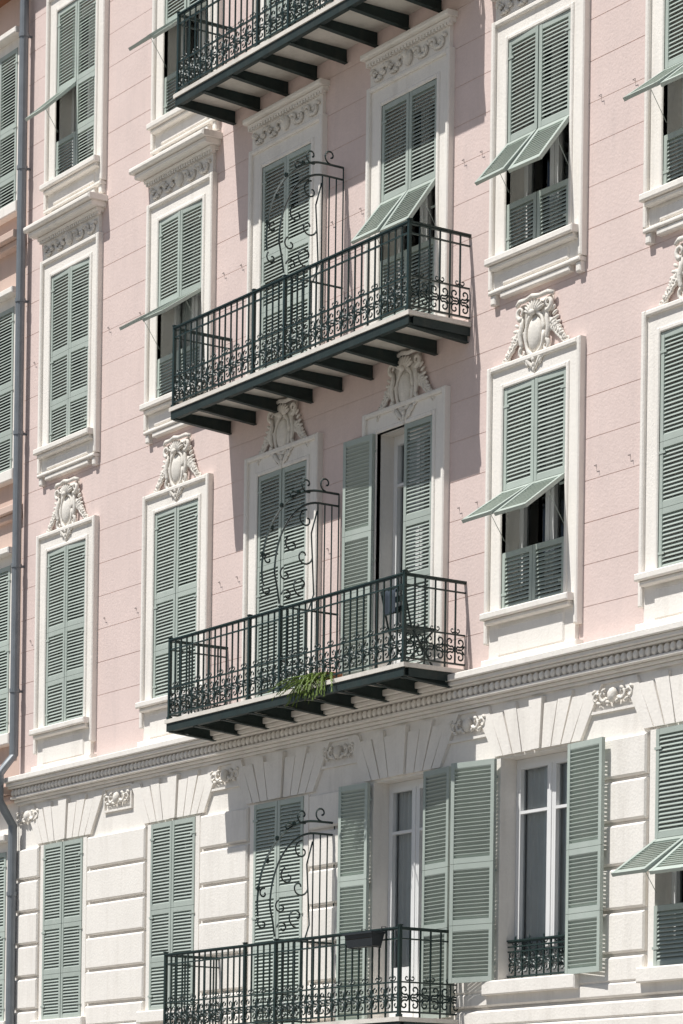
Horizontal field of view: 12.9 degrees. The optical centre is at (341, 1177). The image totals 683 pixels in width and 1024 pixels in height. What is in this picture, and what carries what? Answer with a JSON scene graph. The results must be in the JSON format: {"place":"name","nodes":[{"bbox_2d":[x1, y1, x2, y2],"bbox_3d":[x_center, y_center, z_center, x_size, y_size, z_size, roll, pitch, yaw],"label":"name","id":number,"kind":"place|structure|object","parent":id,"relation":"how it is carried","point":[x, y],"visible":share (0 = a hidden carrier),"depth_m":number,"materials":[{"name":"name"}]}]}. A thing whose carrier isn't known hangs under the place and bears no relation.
{"place":"outdoors","nodes":[
{"label":"outdoors","id":0,"kind":"place"},
{"bbox_2d":[0,0,18,839],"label":"mass and roof","id":1,"kind":"object","parent":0,"point":[3,2],"depth_m":39.36,"materials":[{"name":"tile"}]},
{"bbox_2d":[0,26,19,1023],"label":"window surrounds","id":2,"kind":"object","parent":1,"relation":"attached to","point":[9,40],"visible":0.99,"depth_m":38.96,"materials":[{"name":"white stone"}]},
{"bbox_2d":[0,852,6,1020],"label":"shutter leaf","id":3,"kind":"object","parent":2,"relation":"attached to","point":[3,856],"visible":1,"depth_m":38.95,"materials":[{"name":"green paint"}]},
{"bbox_2d":[0,566,10,734],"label":"shutter leaf","id":4,"kind":"object","parent":2,"relation":"attached to","point":[4,648],"visible":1,"depth_m":39.05,"materials":[{"name":"green paint"}]},
{"bbox_2d":[0,306,13,472],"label":"shutter leaf","id":5,"kind":"object","parent":2,"relation":"attached to","point":[6,389],"visible":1,"depth_m":39.11,"materials":[{"name":"green paint"}]},
{"bbox_2d":[0,47,17,208],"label":"shutter leaf","id":6,"kind":"object","parent":2,"relation":"attached to","point":[6,133],"visible":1,"depth_m":39.19,"materials":[{"name":"green paint"}]},
{"bbox_2d":[0,69,23,999],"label":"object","id":7,"kind":"object","parent":1,"relation":"attached to","point":[6,341],"visible":0.01,"depth_m":40.30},
{"bbox_2d":[0,0,29,786],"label":"peach wall","id":8,"kind":"structure","parent":1,"relation":"attached to","point":[9,15],"depth_m":39.09,"materials":[{"name":"paint"}]},
{"bbox_2d":[0,229,26,804],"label":"string courses","id":9,"kind":"object","parent":8,"relation":"attached to","point":[8,243],"visible":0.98,"depth_m":38.88,"materials":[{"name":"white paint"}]},
{"bbox_2d":[0,0,31,1023],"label":"drainpipe","id":10,"kind":"object","parent":1,"relation":"attached to","point":[18,434],"visible":1,"depth_m":38.59,"materials":[{"name":"metal"}]},
{"bbox_2d":[20,0,681,747],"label":"pink wall","id":11,"kind":"structure","parent":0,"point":[368,396],"depth_m":32.42,"materials":[{"name":"paint"}]},
{"bbox_2d":[173,0,442,125],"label":"wrought iron balcony","id":12,"kind":"structure","parent":11,"relation":"attached to","point":[307,45],"depth_m":32.92,"materials":[{"name":"paint"}]},
{"bbox_2d":[169,150,471,434],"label":"wrought iron balcony","id":13,"kind":"structure","parent":11,"relation":"attached to","point":[360,353],"depth_m":32.10,"materials":[{"name":"paint"}]},
{"bbox_2d":[46,0,682,1019],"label":"window reveals","id":14,"kind":"structure","parent":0,"point":[512,544],"depth_m":32.01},
{"bbox_2d":[103,674,638,812],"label":"frieze panel frames","id":15,"kind":"structure","parent":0,"point":[323,767],"depth_m":32.39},
{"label":"pavement","id":16,"kind":"structure","parent":0,"visible":0},
{"bbox_2d":[0,803,18,1012],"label":"wall","id":17,"kind":"structure","parent":16,"relation":"on","point":[13,808],"depth_m":38.92,"materials":[{"name":"paint"}]},
{"bbox_2d":[16,664,682,1021],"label":"white wall","id":18,"kind":"structure","parent":16,"relation":"on","point":[618,724],"depth_m":32.47,"materials":[{"name":"stone"}]},
{"bbox_2d":[163,808,458,1023],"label":"wrought iron balcony","id":19,"kind":"structure","parent":18,"relation":"attached to","point":[192,1016],"depth_m":32.06,"materials":[{"name":"paint"}]},
{"bbox_2d":[342,926,386,949],"bbox_3d":[0.252,-2.424,30.564,0.241,0.218,0.530,1,0,-34],"label":"planter box","id":20,"kind":"object","parent":19,"relation":"on","point":[361,939],"visible":1,"depth_m":30.44,"materials":[{"name":"plastic"}]},
{"bbox_2d":[14,732,682,1023],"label":"white rusticated courses","id":21,"kind":"object","parent":18,"relation":"attached to","point":[626,800],"visible":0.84,"depth_m":34.03,"materials":[{"name":"stone"}]},
{"bbox_2d":[26,670,682,843],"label":"flat arch voussoirs","id":22,"kind":"object","parent":18,"relation":"attached to","point":[538,722],"visible":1,"depth_m":31.75,"materials":[{"name":"white stone"}]},
{"bbox_2d":[15,683,633,823],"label":"frieze carvings","id":23,"kind":"object","parent":22,"relation":"attached to","point":[613,695],"visible":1,"depth_m":32.44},
{"bbox_2d":[65,0,682,998],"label":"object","id":24,"kind":"object","parent":18,"relation":"attached to","point":[541,174],"depth_m":32.54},
{"bbox_2d":[25,0,77,175],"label":"shutter leaf","id":25,"kind":"object","parent":24,"relation":"attached to","point":[65,87],"visible":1,"depth_m":37.86,"materials":[{"name":"green paint"}]},
{"bbox_2d":[45,546,65,725],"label":"shutter leaf","id":26,"kind":"object","parent":24,"relation":"attached to","point":[54,631],"visible":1,"depth_m":37.90,"materials":[{"name":"green paint"}]},
{"bbox_2d":[49,268,69,442],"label":"shutter leaf","id":27,"kind":"object","parent":24,"relation":"attached to","point":[58,355],"visible":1,"depth_m":37.94,"materials":[{"name":"green paint"}]},
{"bbox_2d":[46,476,88,540],"bbox_3d":[-3.428,-8.315,37.666,0.143,0.768,1.099,1,0,-34],"label":"rocaille cartouche","id":28,"kind":"object","parent":24,"relation":"attached to","point":[68,504],"visible":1,"depth_m":37.61,"materials":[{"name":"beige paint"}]},
{"bbox_2d":[42,219,96,256],"bbox_3d":[-3.403,-11.713,37.675,0.116,0.175,1.379,1,0,-34],"label":"hood carving","id":29,"kind":"object","parent":24,"relation":"attached to","point":[67,236],"visible":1,"depth_m":37.63,"materials":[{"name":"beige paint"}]},
{"bbox_2d":[60,547,84,718],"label":"casement window","id":30,"kind":"structure","parent":24,"relation":"attached to","point":[78,616],"depth_m":37.78,"materials":[{"name":"white paint"}]},
{"bbox_2d":[64,539,85,720],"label":"shutter leaf","id":31,"kind":"object","parent":24,"relation":"attached to","point":[75,673],"visible":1,"depth_m":37.49,"materials":[{"name":"green paint"}]},
{"bbox_2d":[64,269,88,435],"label":"casement window","id":32,"kind":"structure","parent":24,"relation":"attached to","point":[82,336],"depth_m":37.82,"materials":[{"name":"white paint"}]},
{"bbox_2d":[68,258,89,434],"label":"shutter leaf","id":33,"kind":"object","parent":24,"relation":"attached to","point":[79,394],"visible":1,"depth_m":37.52,"materials":[{"name":"green paint"}]},
{"bbox_2d":[71,4,94,166],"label":"casement window","id":34,"kind":"structure","parent":24,"relation":"attached to","point":[73,119],"depth_m":37.82,"materials":[{"name":"white paint"}]},
{"bbox_2d":[75,0,95,164],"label":"shutter leaf","id":35,"kind":"object","parent":24,"relation":"attached to","point":[86,124],"visible":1,"depth_m":37.51,"materials":[{"name":"green paint"}]},
{"bbox_2d":[119,210,180,397],"bbox_3d":[-2.252,-10.270,35.535,0.562,2.168,0.515,1,0,-32],"label":"shutter leaf","id":36,"kind":"object","parent":24,"relation":"attached to","point":[167,221],"visible":0.88,"depth_m":35.70,"materials":[{"name":"green paint"}]},
{"bbox_2d":[128,0,186,113],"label":"shutter leaf","id":37,"kind":"object","parent":24,"relation":"attached to","point":[172,76],"visible":0.67,"depth_m":35.71,"materials":[{"name":"green paint"}]},
{"bbox_2d":[152,506,176,697],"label":"shutter leaf","id":38,"kind":"object","parent":24,"relation":"attached to","point":[162,598],"visible":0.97,"depth_m":35.68,"materials":[{"name":"green paint"}]},
{"bbox_2d":[142,200,201,385],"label":"shutter leaf","id":39,"kind":"object","parent":24,"relation":"attached to","point":[188,292],"visible":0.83,"depth_m":35.25,"materials":[{"name":"green paint"}]},
{"bbox_2d":[153,432,201,500],"bbox_3d":[-1.934,-8.310,35.429,0.143,0.768,1.099,1,0,-34],"label":"rocaille cartouche","id":40,"kind":"object","parent":24,"relation":"attached to","point":[179,461],"visible":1,"depth_m":35.37,"materials":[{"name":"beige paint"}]},
{"bbox_2d":[152,0,205,86],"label":"shutter leaf","id":41,"kind":"object","parent":24,"relation":"attached to","point":[171,25],"visible":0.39,"depth_m":35.00,"materials":[{"name":"green paint"}]},
{"bbox_2d":[165,825,192,990],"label":"casement window","id":42,"kind":"structure","parent":24,"relation":"attached to","point":[184,877],"depth_m":35.51,"materials":[{"name":"white paint"}]},
{"bbox_2d":[149,158,210,199],"bbox_3d":[-1.909,-11.708,35.438,0.116,0.175,1.379,1,0,-34],"label":"hood carving","id":43,"kind":"object","parent":24,"relation":"attached to","point":[178,177],"visible":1,"depth_m":35.40,"materials":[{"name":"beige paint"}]},
{"bbox_2d":[169,508,196,686],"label":"casement window","id":44,"kind":"structure","parent":24,"relation":"attached to","point":[188,571],"depth_m":35.53,"materials":[{"name":"white paint"}]},
{"bbox_2d":[175,499,197,691],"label":"shutter leaf","id":45,"kind":"object","parent":24,"relation":"attached to","point":[186,590],"visible":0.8,"depth_m":35.26,"materials":[{"name":"green paint"}]},
{"bbox_2d":[173,212,200,378],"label":"casement window","id":46,"kind":"structure","parent":24,"relation":"attached to","point":[196,305],"depth_m":35.58,"materials":[{"name":"white paint"}]},
{"bbox_2d":[181,227,192,380],"bbox_3d":[-1.643,-10.261,35.617,0.042,2.120,1.004,1,0,-34],"label":"curtain","id":47,"kind":"object","parent":24,"relation":"hanging from","point":[186,313],"visible":0.18,"depth_m":35.90,"materials":[{"name":"fabric"}]},
{"bbox_2d":[181,0,205,88],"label":"casement window","id":48,"kind":"structure","parent":24,"relation":"attached to","point":[203,28],"depth_m":35.88,"materials":[{"name":"white paint"}]},
{"bbox_2d":[251,801,277,1023],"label":"shutter leaf","id":49,"kind":"object","parent":24,"relation":"attached to","point":[258,810],"visible":0.72,"depth_m":33.73,"materials":[{"name":"green paint"}]},
{"bbox_2d":[256,469,281,696],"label":"shutter leaf","id":50,"kind":"object","parent":24,"relation":"attached to","point":[263,480],"visible":0.73,"depth_m":33.76,"materials":[{"name":"green paint"}]},
{"bbox_2d":[260,156,286,369],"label":"shutter leaf","id":51,"kind":"object","parent":24,"relation":"attached to","point":[274,251],"visible":0.54,"depth_m":33.79,"materials":[{"name":"green paint"}]},
{"bbox_2d":[266,0,286,39],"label":"shutter leaf","id":52,"kind":"object","parent":24,"relation":"attached to","point":[267,12],"visible":0.17,"depth_m":33.83,"materials":[{"name":"green paint"}]},
{"bbox_2d":[257,398,309,468],"bbox_3d":[-0.657,-8.245,33.516,0.143,0.768,1.099,1,0,-34],"label":"rocaille cartouche","id":53,"kind":"object","parent":24,"relation":"attached to","point":[285,425],"visible":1,"depth_m":33.46,"materials":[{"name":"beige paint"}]},
{"bbox_2d":[267,804,300,1020],"bbox_3d":[-0.525,-2.898,33.616,0.087,2.555,1.015,1,0,-34],"label":"casement window","id":54,"kind":"structure","parent":24,"relation":"attached to","point":[289,882],"depth_m":33.60,"materials":[{"name":"white paint"}]},
{"bbox_2d":[251,99,319,144],"bbox_3d":[-0.631,-11.704,33.525,0.116,0.175,1.379,1,0,-34],"label":"hood carving","id":55,"kind":"object","parent":24,"relation":"attached to","point":[283,121],"visible":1,"depth_m":33.48,"materials":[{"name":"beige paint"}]},
{"bbox_2d":[272,469,304,693],"bbox_3d":[-0.476,-6.518,33.641,0.087,2.695,1.015,1,0,-34],"label":"casement window","id":56,"kind":"structure","parent":24,"relation":"attached to","point":[296,547],"depth_m":33.63,"materials":[{"name":"white paint"}]},
{"bbox_2d":[276,796,303,1023],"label":"shutter leaf","id":57,"kind":"object","parent":24,"relation":"attached to","point":[287,892],"visible":0.66,"depth_m":33.29,"materials":[{"name":"green paint"}]},
{"bbox_2d":[276,157,308,357],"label":"casement window","id":58,"kind":"structure","parent":24,"relation":"attached to","point":[298,230],"depth_m":33.65,"materials":[{"name":"white paint"}]},
{"bbox_2d":[281,460,306,690],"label":"shutter leaf","id":59,"kind":"object","parent":24,"relation":"attached to","point":[289,558],"visible":0.62,"depth_m":33.34,"materials":[{"name":"green paint"}]},
{"bbox_2d":[285,144,310,358],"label":"shutter leaf","id":60,"kind":"object","parent":24,"relation":"attached to","point":[300,241],"visible":0.56,"depth_m":33.36,"materials":[{"name":"green paint"}]},
{"bbox_2d":[4,620,682,805],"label":"cornice","id":61,"kind":"structure","parent":24,"relation":"attached to","point":[663,634],"depth_m":31.59,"materials":[{"name":"white stone"}]},
{"bbox_2d":[164,478,466,740],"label":"wrought iron balcony","id":62,"kind":"structure","parent":61,"relation":"on","point":[403,675],"depth_m":32.13,"materials":[{"name":"paint"}]},
{"bbox_2d":[268,672,342,707],"bbox_3d":[-0.283,-5.104,31.654,0.545,0.359,1.154,1,0,-34],"label":"hanging fern","id":63,"kind":"object","parent":62,"relation":"on","point":[306,680],"visible":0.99,"depth_m":31.59,"materials":[{"name":"green plant"}]},
{"bbox_2d":[380,586,433,665],"bbox_3d":[0.678,-5.585,30.926,0.462,0.882,0.422,1,0,-34],"label":"folding chair","id":64,"kind":"object","parent":62,"relation":"on","point":[387,602],"visible":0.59,"depth_m":30.84,"materials":[{"name":"paint"}]},
{"bbox_2d":[11,640,682,796],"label":"cornice egg and dart","id":65,"kind":"object","parent":61,"relation":"attached to","point":[559,671],"visible":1,"depth_m":31.87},
{"bbox_2d":[19,0,682,774],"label":"pink stucco courses","id":66,"kind":"object","parent":24,"relation":"attached to","point":[615,370],"visible":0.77,"depth_m":32.59,"materials":[{"name":"paint"}]},
{"bbox_2d":[23,0,682,771],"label":"window surrounds","id":67,"kind":"object","parent":66,"relation":"attached to","point":[77,196],"visible":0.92,"depth_m":32.14,"materials":[{"name":"paint"}]},
{"bbox_2d":[335,782,371,1020],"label":"shutter leaf","id":68,"kind":"object","parent":24,"relation":"attached to","point":[353,902],"visible":0.75,"depth_m":32.11,"materials":[{"name":"green paint"}]},
{"bbox_2d":[30,729,682,1023],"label":"window surrounds","id":69,"kind":"object","parent":24,"relation":"attached to","point":[650,973],"visible":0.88,"depth_m":31.96,"materials":[{"name":"white stone"}]},
{"bbox_2d":[40,842,62,1019],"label":"shutter leaf","id":70,"kind":"object","parent":69,"relation":"attached to","point":[51,977],"visible":1,"depth_m":37.87,"materials":[{"name":"green paint"}]},
{"bbox_2d":[60,838,82,1017],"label":"shutter leaf","id":71,"kind":"object","parent":69,"relation":"attached to","point":[73,920],"visible":1,"depth_m":37.44,"materials":[{"name":"green paint"}]},
{"bbox_2d":[148,821,171,1010],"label":"shutter leaf","id":72,"kind":"object","parent":69,"relation":"attached to","point":[159,910],"visible":0.94,"depth_m":35.65,"materials":[{"name":"green paint"}]},
{"bbox_2d":[170,817,195,1007],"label":"shutter leaf","id":73,"kind":"object","parent":69,"relation":"attached to","point":[183,905],"visible":0.78,"depth_m":35.20,"materials":[{"name":"green paint"}]},
{"bbox_2d":[448,758,497,983],"bbox_3d":[1.319,-3.061,30.252,0.595,2.218,0.044,0,-1,44],"label":"shutter leaf","id":74,"kind":"object","parent":69,"relation":"attached to","point":[472,872],"visible":1,"depth_m":30.24,"materials":[{"name":"green paint"}]},
{"bbox_2d":[507,931,564,977],"bbox_3d":[1.986,-2.173,29.655,0.048,0.465,1.160,1,0,-34],"label":"window guard rail","id":75,"kind":"object","parent":69,"relation":"attached to","point":[537,956],"depth_m":29.74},
{"bbox_2d":[565,737,604,973],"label":"shutter leaf","id":76,"kind":"object","parent":69,"relation":"attached to","point":[584,855],"visible":1,"depth_m":28.80,"materials":[{"name":"green paint"}]},
{"bbox_2d":[611,724,682,965],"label":"shutter leaf","id":77,"kind":"object","parent":69,"relation":"attached to","point":[660,846],"visible":1,"depth_m":27.88,"materials":[{"name":"green paint"}]},
{"bbox_2d":[649,841,682,874],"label":"shutter leaf","id":78,"kind":"object","parent":69,"relation":"attached to","point":[670,857],"visible":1,"depth_m":27.32,"materials":[{"name":"green paint"}]},
{"bbox_2d":[340,434,375,675],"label":"shutter leaf","id":79,"kind":"object","parent":24,"relation":"attached to","point":[358,510],"visible":0.83,"depth_m":32.13,"materials":[{"name":"green paint"}]},
{"bbox_2d":[351,93,409,320],"bbox_3d":[0.403,-10.025,31.688,0.418,2.638,0.515,1,0,-33],"label":"shutter leaf","id":80,"kind":"object","parent":24,"relation":"attached to","point":[380,215],"visible":0.75,"depth_m":31.77,"materials":[{"name":"green paint"}]},
{"bbox_2d":[396,791,411,967],"bbox_3d":[0.851,-2.893,31.683,0.042,2.500,1.004,1,0,-34],"label":"curtain","id":81,"kind":"object","parent":24,"relation":"hanging from","point":[403,906],"visible":0.29,"depth_m":31.96,"materials":[{"name":"fabric"}]},
{"bbox_2d":[386,778,422,1017],"bbox_3d":[0.791,-2.894,31.645,0.087,2.555,1.015,1,0,-34],"label":"casement window","id":82,"kind":"structure","parent":24,"relation":"attached to","point":[415,786],"depth_m":31.70,"materials":[{"name":"white paint"}]},
{"bbox_2d":[376,349,434,424],"bbox_3d":[0.660,-8.241,31.545,0.143,0.768,1.099,1,0,-34],"label":"rocaille cartouche","id":83,"kind":"object","parent":24,"relation":"attached to","point":[408,379],"visible":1,"depth_m":31.49,"materials":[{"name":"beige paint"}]},
{"bbox_2d":[380,79,436,313],"bbox_3d":[0.706,-10.023,31.254,0.397,2.638,0.515,1,0,-34],"label":"shutter leaf","id":84,"kind":"object","parent":24,"relation":"attached to","point":[420,188],"visible":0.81,"depth_m":31.34,"materials":[{"name":"green paint"}]},
{"bbox_2d":[370,31,446,81],"bbox_3d":[0.685,-11.700,31.555,0.116,0.175,1.379,1,0,-34],"label":"hood carving","id":85,"kind":"object","parent":24,"relation":"attached to","point":[406,55],"visible":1,"depth_m":31.51,"materials":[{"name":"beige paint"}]},
{"bbox_2d":[391,425,429,663],"bbox_3d":[0.841,-6.513,31.670,0.087,2.695,1.015,1,0,-34],"label":"casement window","id":86,"kind":"structure","parent":24,"relation":"attached to","point":[398,486],"depth_m":32.02,"materials":[{"name":"white paint"}]},
{"bbox_2d":[400,441,429,625],"bbox_3d":[0.900,-6.512,31.708,0.042,2.640,1.004,1,0,-34],"label":"curtain","id":87,"kind":"object","parent":24,"relation":"hanging from","point":[409,529],"visible":0.03,"depth_m":31.99,"materials":[{"name":"fabric"}]},
{"bbox_2d":[396,93,434,312],"bbox_3d":[0.888,-10.018,31.694,0.087,2.645,1.015,1,0,-34],"label":"casement window","id":88,"kind":"structure","parent":24,"relation":"attached to","point":[425,217],"depth_m":31.67,"materials":[{"name":"white paint"}]},
{"bbox_2d":[401,415,431,664],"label":"shutter leaf","id":89,"kind":"object","parent":24,"relation":"attached to","point":[417,518],"visible":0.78,"depth_m":31.34,"materials":[{"name":"green paint"}]},
{"bbox_2d":[420,766,450,1017],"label":"shutter leaf","id":90,"kind":"object","parent":24,"relation":"attached to","point":[436,845],"visible":0.91,"depth_m":30.84,"materials":[{"name":"green paint"}]},
{"bbox_2d":[461,378,534,607],"bbox_3d":[1.544,-6.742,29.778,0.544,2.238,0.515,1,0,-33],"label":"shutter leaf","id":91,"kind":"object","parent":24,"relation":"attached to","point":[512,489],"visible":1,"depth_m":29.90,"materials":[{"name":"green paint"}]},
{"bbox_2d":[474,25,538,250],"bbox_3d":[1.632,-10.255,29.832,0.435,2.168,0.515,1,0,-32],"label":"shutter leaf","id":92,"kind":"object","parent":24,"relation":"attached to","point":[505,158],"visible":1,"depth_m":29.91,"materials":[{"name":"green paint"}]},
{"bbox_2d":[495,0,526,15],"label":"hood carving","id":93,"kind":"object","parent":24,"relation":"attached to","point":[499,6],"visible":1,"depth_m":30.11,"materials":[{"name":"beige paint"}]},
{"bbox_2d":[494,367,565,600],"bbox_3d":[1.846,-6.740,29.338,0.528,2.238,0.515,1,0,-35],"label":"shutter leaf","id":94,"kind":"object","parent":24,"relation":"attached to","point":[545,480],"visible":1,"depth_m":29.47,"materials":[{"name":"green paint"}]},
{"bbox_2d":[502,289,569,371],"bbox_3d":[1.899,-8.297,29.691,0.143,0.768,1.099,1,0,-34],"label":"rocaille cartouche","id":95,"kind":"object","parent":24,"relation":"attached to","point":[537,322],"visible":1,"depth_m":29.64,"materials":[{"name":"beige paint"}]},
{"bbox_2d":[508,9,570,237],"bbox_3d":[1.940,-10.254,29.394,0.414,2.168,0.515,1,0,-35],"label":"shutter leaf","id":96,"kind":"object","parent":24,"relation":"attached to","point":[546,134],"visible":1,"depth_m":29.50,"materials":[{"name":"green paint"}]},
{"bbox_2d":[514,751,567,978],"bbox_3d":[2.082,-3.054,29.718,0.087,2.225,1.175,1,0,-34],"label":"casement window","id":97,"kind":"structure","parent":24,"relation":"attached to","point":[554,762],"depth_m":29.74,"materials":[{"name":"white paint"}]},
{"bbox_2d":[518,378,563,599],"bbox_3d":[2.083,-6.734,29.817,0.087,2.245,1.015,1,0,-34],"label":"casement window","id":98,"kind":"structure","parent":24,"relation":"attached to","point":[551,522],"depth_m":29.82,"materials":[{"name":"white paint"}]},
{"bbox_2d":[524,763,566,968],"bbox_3d":[2.142,-3.053,29.755,0.042,2.170,1.164,1,0,-34],"label":"curtain","id":99,"kind":"object","parent":24,"relation":"hanging from","point":[535,866],"visible":0.38,"depth_m":30.06,"materials":[{"name":"fabric"}]},
{"bbox_2d":[523,25,567,242],"bbox_3d":[2.130,-10.249,29.841,0.087,2.175,1.015,1,0,-34],"label":"casement window","id":100,"kind":"structure","parent":24,"relation":"attached to","point":[556,164],"depth_m":29.84,"materials":[{"name":"white paint"}]},
{"bbox_2d":[623,0,682,184],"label":"shutter leaf","id":101,"kind":"object","parent":24,"relation":"attached to","point":[673,65],"visible":1,"depth_m":28.00,"materials":[{"name":"green paint"}]},
{"bbox_2d":[658,325,682,567],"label":"shutter leaf","id":102,"kind":"object","parent":24,"relation":"attached to","point":[671,505],"visible":1,"depth_m":27.98,"materials":[{"name":"green paint"}]},
{"bbox_2d":[659,236,682,305],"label":"rocaille cartouche","id":103,"kind":"object","parent":24,"relation":"attached to","point":[676,278],"visible":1,"depth_m":27.87,"materials":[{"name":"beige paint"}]},
{"bbox_2d":[660,66,682,86],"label":"shutter leaf","id":104,"kind":"object","parent":24,"relation":"attached to","point":[677,74],"visible":1,"depth_m":27.35,"materials":[{"name":"green paint"}]},
{"bbox_2d":[671,734,682,956],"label":"casement window","id":105,"kind":"structure","parent":24,"relation":"attached to","point":[676,889],"depth_m":28.13,"materials":[{"name":"white paint"}]},
{"bbox_2d":[676,336,682,558],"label":"casement window","id":106,"kind":"structure","parent":24,"relation":"attached to","point":[680,447],"depth_m":28.17,"materials":[{"name":"white paint"}]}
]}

